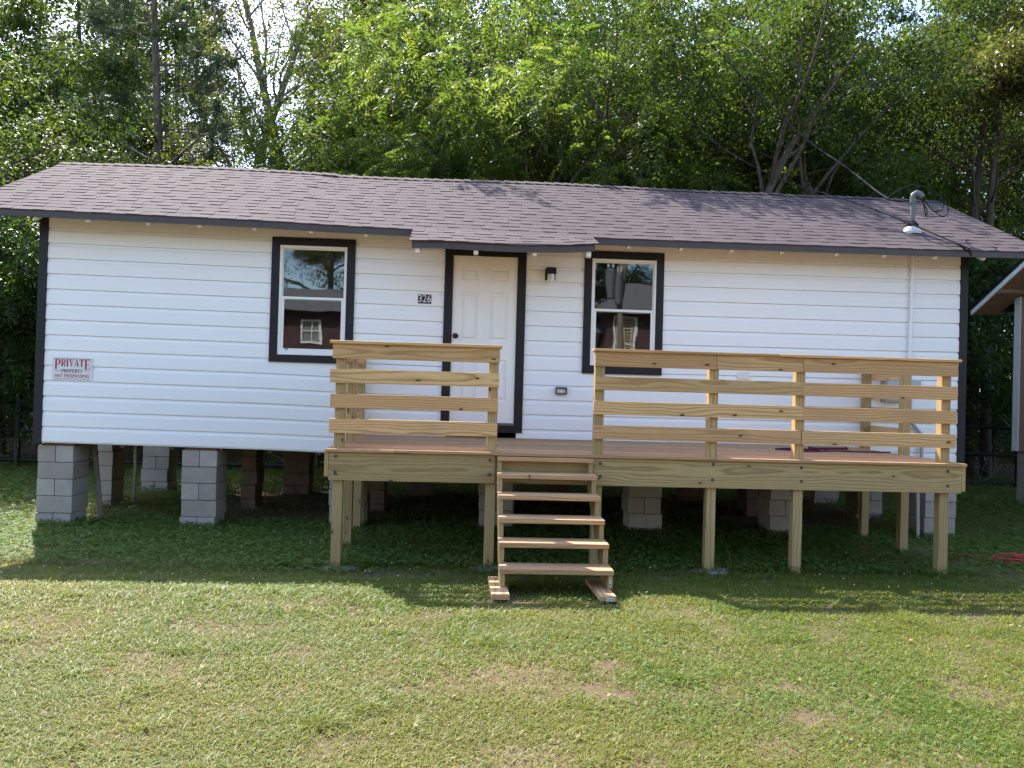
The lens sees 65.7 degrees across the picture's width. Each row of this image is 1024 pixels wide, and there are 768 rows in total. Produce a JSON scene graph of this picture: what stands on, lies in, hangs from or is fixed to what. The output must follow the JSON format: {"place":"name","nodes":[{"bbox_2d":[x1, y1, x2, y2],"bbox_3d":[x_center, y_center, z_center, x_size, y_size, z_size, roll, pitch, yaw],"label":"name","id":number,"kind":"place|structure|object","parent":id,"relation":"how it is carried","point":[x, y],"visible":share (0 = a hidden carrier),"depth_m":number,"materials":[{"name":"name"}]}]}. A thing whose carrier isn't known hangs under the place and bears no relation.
{"place":"outdoors","nodes":[
{"label":"outdoors","id":0,"kind":"place"},
{"bbox_2d":[0,417,1023,767],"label":"ground","id":1,"kind":"structure","parent":0,"point":[468,513],"depth_m":4.68,"materials":[{"name":"green plant"}]},
{"bbox_2d":[0,216,60,446],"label":"shrub","id":2,"kind":"object","parent":1,"relation":"on","point":[29,318],"visible":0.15,"depth_m":15.44,"materials":[{"name":"green plant"}]},
{"bbox_2d":[0,216,91,456],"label":"shrub","id":3,"kind":"object","parent":1,"relation":"on","point":[33,258],"visible":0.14,"depth_m":15.00,"materials":[{"name":"green plant"}]},
{"bbox_2d":[35,442,88,523],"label":"block pier","id":4,"kind":"structure","parent":1,"relation":"on","point":[62,481],"depth_m":9.41,"materials":[{"name":"concrete"}]},
{"bbox_2d":[0,298,128,447],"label":"shrub","id":5,"kind":"object","parent":1,"relation":"on","point":[26,384],"visible":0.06,"depth_m":15.38,"materials":[{"name":"green plant"}]},
{"bbox_2d":[0,175,138,447],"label":"bushy tree","id":6,"kind":"object","parent":1,"relation":"on","point":[24,347],"depth_m":19.17,"materials":[{"name":"green plant"}]},
{"bbox_2d":[0,34,176,454],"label":"bushy tree","id":7,"kind":"object","parent":1,"relation":"on","point":[37,159],"visible":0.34,"depth_m":17.19,"materials":[{"name":"green plant"}]},
{"bbox_2d":[92,444,102,518],"bbox_3d":[-5.106,1.212,9.779,0.248,1.023,0.053,1,-1,29],"label":"wooden stake","id":8,"kind":"object","parent":1,"relation":"on","point":[97,480],"visible":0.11,"depth_m":9.77,"materials":[{"name":"brown wood"}]},
{"bbox_2d":[98,444,124,505],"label":"block pier","id":9,"kind":"structure","parent":1,"relation":"on","point":[111,462],"depth_m":11.03,"materials":[{"name":"concrete"}]},
{"bbox_2d":[131,446,136,502],"bbox_3d":[-5.157,1.248,11.706,0.194,0.987,0.930,1,-1,41],"label":"drain pipe","id":10,"kind":"object","parent":1,"relation":"on","point":[134,471],"visible":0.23,"depth_m":11.32,"materials":[{"name":"plastic"}]},
{"bbox_2d":[0,395,284,467],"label":"metal fence","id":11,"kind":"object","parent":1,"relation":"on","point":[17,458],"visible":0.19,"depth_m":15.73,"materials":[{"name":"black metal"}]},
{"bbox_2d":[59,0,242,164],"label":"pine tree","id":12,"kind":"object","parent":1,"relation":"on","point":[117,32],"visible":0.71,"depth_m":19.44,"materials":[{"name":"green plant"}]},
{"bbox_2d":[141,446,178,490],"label":"block pier","id":13,"kind":"structure","parent":1,"relation":"on","point":[160,465],"depth_m":12.64,"materials":[{"name":"concrete"}]},
{"bbox_2d":[179,447,226,526],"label":"block pier","id":14,"kind":"structure","parent":1,"relation":"on","point":[203,489],"depth_m":9.49,"materials":[{"name":"concrete"}]},
{"bbox_2d":[229,449,272,461],"bbox_3d":[-5.457,0.318,17.922,2.971,3.165,2.560,1,-1,18],"label":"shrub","id":15,"kind":"object","parent":1,"relation":"on","point":[263,454],"visible":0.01,"depth_m":17.95,"materials":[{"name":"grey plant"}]},
{"bbox_2d":[241,449,263,508],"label":"block pier","id":16,"kind":"structure","parent":1,"relation":"on","point":[252,479],"depth_m":11.12,"materials":[{"name":"concrete"}]},
{"bbox_2d":[137,0,378,167],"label":"bare tree","id":17,"kind":"object","parent":1,"relation":"on","point":[250,27],"visible":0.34,"depth_m":20.64,"materials":[{"name":"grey plant"}]},
{"bbox_2d":[151,0,390,168],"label":"bare tree","id":18,"kind":"object","parent":1,"relation":"on","point":[308,17],"visible":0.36,"depth_m":22.12,"materials":[{"name":"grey plant"}]},
{"bbox_2d":[283,451,314,493],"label":"block pier","id":19,"kind":"structure","parent":1,"relation":"on","point":[298,469],"depth_m":12.76,"materials":[{"name":"concrete"}]},
{"bbox_2d":[315,452,320,466],"bbox_3d":[-3.935,-0.168,17.240,3.877,4.200,3.700,1,-1,26],"label":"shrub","id":20,"kind":"object","parent":1,"relation":"on","point":[317,457],"depth_m":17.01,"materials":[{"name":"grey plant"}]},
{"bbox_2d":[192,117,452,455],"bbox_3d":[-4.758,-1.736,18.527,8.202,8.363,8.894,2,-1,-33],"label":"leafy tree","id":21,"kind":"object","parent":1,"relation":"on","point":[355,153],"visible":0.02,"depth_m":16.36,"materials":[{"name":"green plant"}]},
{"bbox_2d":[329,480,367,526],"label":"block pier","id":22,"kind":"structure","parent":1,"relation":"on","point":[364,518],"depth_m":9.60,"materials":[{"name":"concrete"}]},
{"bbox_2d":[370,481,387,510],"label":"block pier","id":23,"kind":"structure","parent":1,"relation":"on","point":[378,495],"depth_m":11.21,"materials":[{"name":"concrete"}]},
{"bbox_2d":[409,482,435,495],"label":"block pier","id":24,"kind":"structure","parent":1,"relation":"on","point":[423,488],"depth_m":12.85,"materials":[{"name":"concrete"}]},
{"bbox_2d":[241,0,659,179],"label":"multi branched tree","id":25,"kind":"object","parent":1,"relation":"on","point":[507,30],"visible":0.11,"depth_m":20.26,"materials":[{"name":"green plant"}]},
{"bbox_2d":[215,0,730,189],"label":"leafy tree","id":26,"kind":"object","parent":1,"relation":"on","point":[324,153],"visible":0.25,"depth_m":15.92,"materials":[{"name":"green plant"}]},
{"bbox_2d":[478,483,512,530],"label":"block pier","id":27,"kind":"structure","parent":1,"relation":"on","point":[507,504],"depth_m":9.68,"materials":[{"name":"concrete"}]},
{"bbox_2d":[0,162,1023,463],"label":"house","id":28,"kind":"structure","parent":27,"relation":"on","point":[198,306],"depth_m":9.66,"materials":[{"name":"white paint"}]},
{"bbox_2d":[52,357,92,380],"bbox_3d":[-5.197,-0.178,9.377,0.467,0.268,0.006,2,-1,-3],"label":"private property sign","id":29,"kind":"object","parent":28,"relation":"attached to","point":[68,368],"visible":1,"depth_m":9.38,"materials":[{"name":"white plastic"}]},
{"bbox_2d":[268,236,355,363],"bbox_3d":[-2.398,-1.003,9.561,0.993,1.498,0.086,2,-1,-3],"label":"window","id":30,"kind":"structure","parent":28,"relation":"in","point":[277,353],"depth_m":9.52,"materials":[{"name":"black paint"}]},
{"bbox_2d":[418,294,430,303],"bbox_3d":[-1.058,-1.028,9.607,0.160,0.110,0.010,2,-1,-3],"label":"house number plaque","id":31,"kind":"object","parent":28,"relation":"attached to","point":[425,299],"visible":1,"depth_m":9.60,"materials":[{"name":"black paint"}]},
{"bbox_2d":[449,255,517,425],"bbox_3d":[-0.344,-0.528,9.631,0.788,2.048,0.115,2,-1,-3],"label":"door","id":32,"kind":"structure","parent":28,"relation":"in","point":[484,307],"depth_m":9.65,"materials":[{"name":"white paint"}]},
{"bbox_2d":[545,267,555,281],"bbox_3d":[0.469,-1.321,9.643,0.128,0.172,0.108,2,-1,-3],"label":"wall lamp","id":33,"kind":"object","parent":28,"relation":"attached to","point":[550,274],"visible":1,"depth_m":9.59,"materials":[{"name":"black metal"}]},
{"bbox_2d":[555,387,566,394],"bbox_3d":[0.600,0.083,9.664,0.142,0.091,0.052,2,-1,-3],"label":"outdoor outlet","id":34,"kind":"object","parent":28,"relation":"attached to","point":[561,390],"visible":1,"depth_m":9.64,"materials":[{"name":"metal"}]},
{"bbox_2d":[582,251,664,374],"bbox_3d":[1.364,-0.869,9.760,0.985,1.503,0.086,2,-1,-3],"label":"window","id":35,"kind":"structure","parent":28,"relation":"in","point":[657,260],"depth_m":9.72,"materials":[{"name":"black paint"}]},
{"bbox_2d":[737,371,749,379],"bbox_3d":[2.862,-0.111,9.803,0.158,0.107,0.018,2,-1,-3],"label":"vent cover","id":36,"kind":"object","parent":28,"relation":"attached to","point":[743,374],"visible":0.93,"depth_m":9.80,"materials":[{"name":"white plastic"}]},
{"bbox_2d":[575,0,971,255],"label":"telephone cable","id":37,"kind":"object","parent":28,"relation":"attached to","point":[965,248],"visible":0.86,"depth_m":10.92,"materials":[{"name":"black rubber"}]},
{"bbox_2d":[880,380,923,537],"bbox_3d":[4.848,0.907,9.842,0.542,1.996,0.132,2,-1,-3],"label":"electric meter box","id":38,"kind":"object","parent":28,"relation":"attached to","point":[913,383],"visible":0.27,"depth_m":9.85,"materials":[{"name":"grey metal"}]},
{"bbox_2d":[907,256,914,357],"bbox_3d":[4.967,-0.512,9.901,0.075,2.600,0.054,2,-1,-3],"label":"conduit pipe","id":39,"kind":"object","parent":28,"relation":"attached to","point":[911,285],"visible":0.49,"depth_m":9.88,"materials":[{"name":"white paint"}]},
{"bbox_2d":[888,184,948,233],"bbox_3d":[5.236,-2.209,10.184,0.747,0.738,0.252,2,-1,-3],"label":"service mast","id":40,"kind":"object","parent":28,"relation":"attached to","point":[908,228],"visible":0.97,"depth_m":10.14,"materials":[{"name":"grey metal"}]},
{"bbox_2d":[669,1,909,201],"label":"service cable","id":41,"kind":"object","parent":40,"relation":"attached to","point":[869,185],"visible":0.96,"depth_m":12.69,"materials":[{"name":"black rubber"}]},
{"bbox_2d":[2,431,1014,480],"bbox_3d":[0.067,1.276,17.455,23.718,1.338,3.370,2,-1,-3],"label":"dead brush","id":42,"kind":"object","parent":1,"relation":"on","point":[966,458],"visible":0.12,"depth_m":17.39,"materials":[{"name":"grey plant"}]},
{"bbox_2d":[0,491,1022,760],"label":"dry leaves","id":43,"kind":"object","parent":1,"relation":"on","point":[466,651],"visible":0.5,"depth_m":5.06,"materials":[{"name":"brown plant"}]},
{"bbox_2d":[0,0,1023,462],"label":"woodland","id":44,"kind":"object","parent":1,"relation":"on","point":[16,16],"visible":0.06,"depth_m":28.23,"materials":[{"name":"green plant"}]},
{"bbox_2d":[0,455,1023,767],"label":"clover","id":45,"kind":"object","parent":1,"relation":"on","point":[538,531],"depth_m":8.17,"materials":[{"name":"green plant"}]},
{"bbox_2d":[513,484,514,511],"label":"block pier","id":46,"kind":"structure","parent":1,"relation":"on","point":[513,500],"depth_m":11.31,"materials":[{"name":"concrete"}]},
{"bbox_2d":[488,456,616,601],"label":"wooden steps","id":47,"kind":"structure","parent":1,"relation":"on","point":[601,587],"depth_m":6.52,"materials":[{"name":"brown wood"}]},
{"bbox_2d":[543,484,569,492],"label":"block pier","id":48,"kind":"structure","parent":1,"relation":"on","point":[551,488],"depth_m":12.97,"materials":[{"name":"concrete"}]},
{"bbox_2d":[449,15,714,185],"bbox_3d":[1.129,-2.754,16.003,5.524,9.612,4.407,2,-1,5],"label":"crooked tree","id":49,"kind":"object","parent":1,"relation":"on","point":[528,55],"visible":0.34,"depth_m":15.71,"materials":[{"name":"green plant"}]},
{"bbox_2d":[487,0,705,186],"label":"crooked tree","id":50,"kind":"object","parent":1,"relation":"on","point":[600,114],"visible":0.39,"depth_m":15.68,"materials":[{"name":"green plant"}]},
{"bbox_2d":[620,486,622,511],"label":"block pier","id":51,"kind":"structure","parent":1,"relation":"on","point":[621,509],"depth_m":11.72,"materials":[{"name":"concrete"}]},
{"bbox_2d":[622,486,661,531],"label":"block pier","id":52,"kind":"structure","parent":1,"relation":"on","point":[641,507],"depth_m":9.78,"materials":[{"name":"concrete"}]},
{"bbox_2d":[319,340,966,575],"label":"deck","id":53,"kind":"structure","parent":1,"relation":"on","point":[364,452],"depth_m":7.38,"materials":[{"name":"brown wood"}]},
{"bbox_2d":[775,447,890,452],"bbox_3d":[3.533,0.730,8.851,1.226,0.036,0.463,2,-1,-12],"label":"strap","id":54,"kind":"object","parent":53,"relation":"on","point":[823,449],"visible":0.92,"depth_m":8.75,"materials":[{"name":"red fabric"}]},
{"bbox_2d":[498,0,869,175],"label":"multi branched tree","id":55,"kind":"object","parent":1,"relation":"on","point":[732,9],"visible":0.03,"depth_m":21.38,"materials":[{"name":"green plant"}]},
{"bbox_2d":[474,28,894,196],"bbox_3d":[2.990,-2.540,18.637,10.480,10.686,11.364,1,-1,38],"label":"leafy tree","id":56,"kind":"object","parent":1,"relation":"on","point":[722,49],"visible":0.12,"depth_m":15.31,"materials":[{"name":"green plant"}]},
{"bbox_2d":[671,487,702,500],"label":"block pier","id":57,"kind":"structure","parent":1,"relation":"on","point":[688,494],"depth_m":13.09,"materials":[{"name":"concrete"}]},
{"bbox_2d":[737,489,759,516],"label":"block pier","id":58,"kind":"structure","parent":1,"relation":"on","point":[748,502],"depth_m":11.49,"materials":[{"name":"concrete"}]},
{"bbox_2d":[533,0,1019,276],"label":"multi branched tree","id":59,"kind":"object","parent":1,"relation":"on","point":[881,186],"visible":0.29,"depth_m":16.43,"materials":[{"name":"green plant"}]},
{"bbox_2d":[757,489,802,535],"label":"block pier","id":60,"kind":"structure","parent":1,"relation":"on","point":[773,507],"depth_m":9.87,"materials":[{"name":"concrete"}]},
{"bbox_2d":[642,0,969,195],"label":"crooked tree","id":61,"kind":"object","parent":1,"relation":"on","point":[803,169],"visible":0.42,"depth_m":16.80,"materials":[{"name":"green plant"}]},
{"bbox_2d":[804,490,838,503],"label":"block pier","id":62,"kind":"structure","parent":1,"relation":"on","point":[812,496],"depth_m":13.21,"materials":[{"name":"concrete"}]},
{"bbox_2d":[638,0,1023,259],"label":"multi branched tree","id":63,"kind":"object","parent":1,"relation":"on","point":[928,136],"visible":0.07,"depth_m":19.89,"materials":[{"name":"green plant"}]},
{"bbox_2d":[718,0,998,192],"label":"crooked tree","id":64,"kind":"object","parent":1,"relation":"on","point":[776,168],"visible":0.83,"depth_m":14.38,"materials":[{"name":"green plant"}]},
{"bbox_2d":[844,491,881,518],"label":"block pier","id":65,"kind":"structure","parent":1,"relation":"on","point":[852,503],"depth_m":11.60,"materials":[{"name":"concrete"}]},
{"bbox_2d":[908,544,932,556],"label":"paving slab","id":66,"kind":"structure","parent":1,"relation":"on","point":[921,550],"depth_m":8.74,"materials":[{"name":"grey concrete"}]},
{"bbox_2d":[833,0,1023,478],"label":"slim tree","id":67,"kind":"object","parent":1,"relation":"on","point":[976,175],"visible":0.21,"depth_m":18.32,"materials":[{"name":"green plant"}]},
{"bbox_2d":[834,0,1023,277],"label":"oak tree","id":68,"kind":"object","parent":1,"relation":"on","point":[1006,60],"visible":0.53,"depth_m":16.02,"materials":[{"name":"green plant"}]},
{"bbox_2d":[908,493,955,538],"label":"block pier","id":69,"kind":"structure","parent":1,"relation":"on","point":[927,513],"depth_m":9.98,"materials":[{"name":"concrete"}]},
{"bbox_2d":[856,0,1023,479],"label":"slim tree","id":70,"kind":"object","parent":1,"relation":"on","point":[993,175],"visible":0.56,"depth_m":18.03,"materials":[{"name":"green plant"}]},
{"bbox_2d":[860,547,1023,563],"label":"extension cord","id":71,"kind":"object","parent":1,"relation":"on","point":[1014,559],"visible":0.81,"depth_m":8.36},
{"bbox_2d":[956,425,1016,487],"bbox_3d":[10.573,1.545,16.579,9.720,1.480,0.114,2,-1,-3],"label":"metal fence","id":72,"kind":"object","parent":1,"relation":"on","point":[1002,455],"visible":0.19,"depth_m":16.53,"materials":[{"name":"black metal"}]},
{"bbox_2d":[955,229,1018,469],"bbox_3d":[10.156,-0.617,18.494,5.507,5.966,5.256,2,-1,-37],"label":"shrub","id":73,"kind":"object","parent":1,"relation":"on","point":[981,359],"visible":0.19,"depth_m":16.59,"materials":[{"name":"green plant"}]},
{"bbox_2d":[954,257,1019,410],"bbox_3d":[9.014,-0.548,17.790,5.046,5.728,5.286,2,-1,-12],"label":"shrub","id":74,"kind":"object","parent":1,"relation":"on","point":[976,287],"visible":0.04,"depth_m":16.82,"materials":[{"name":"green plant"}]},
{"bbox_2d":[966,258,1014,474],"bbox_3d":[11.874,-0.547,19.454,4.904,6.063,5.690,1,-1,13],"label":"shrub","id":75,"kind":"object","parent":1,"relation":"on","point":[1000,423],"visible":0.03,"depth_m":19.51,"materials":[{"name":"green plant"}]},
{"bbox_2d":[970,259,1023,503],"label":"neighbour house","id":76,"kind":"structure","parent":1,"relation":"on","point":[1004,292],"depth_m":13.85,"materials":[{"name":"beige"}]},
{"bbox_2d":[0,0,1023,350],"label":"sky","id":77,"kind":"structure","parent":0,"point":[273,30],"materials":[{"name":"white"}]}
]}

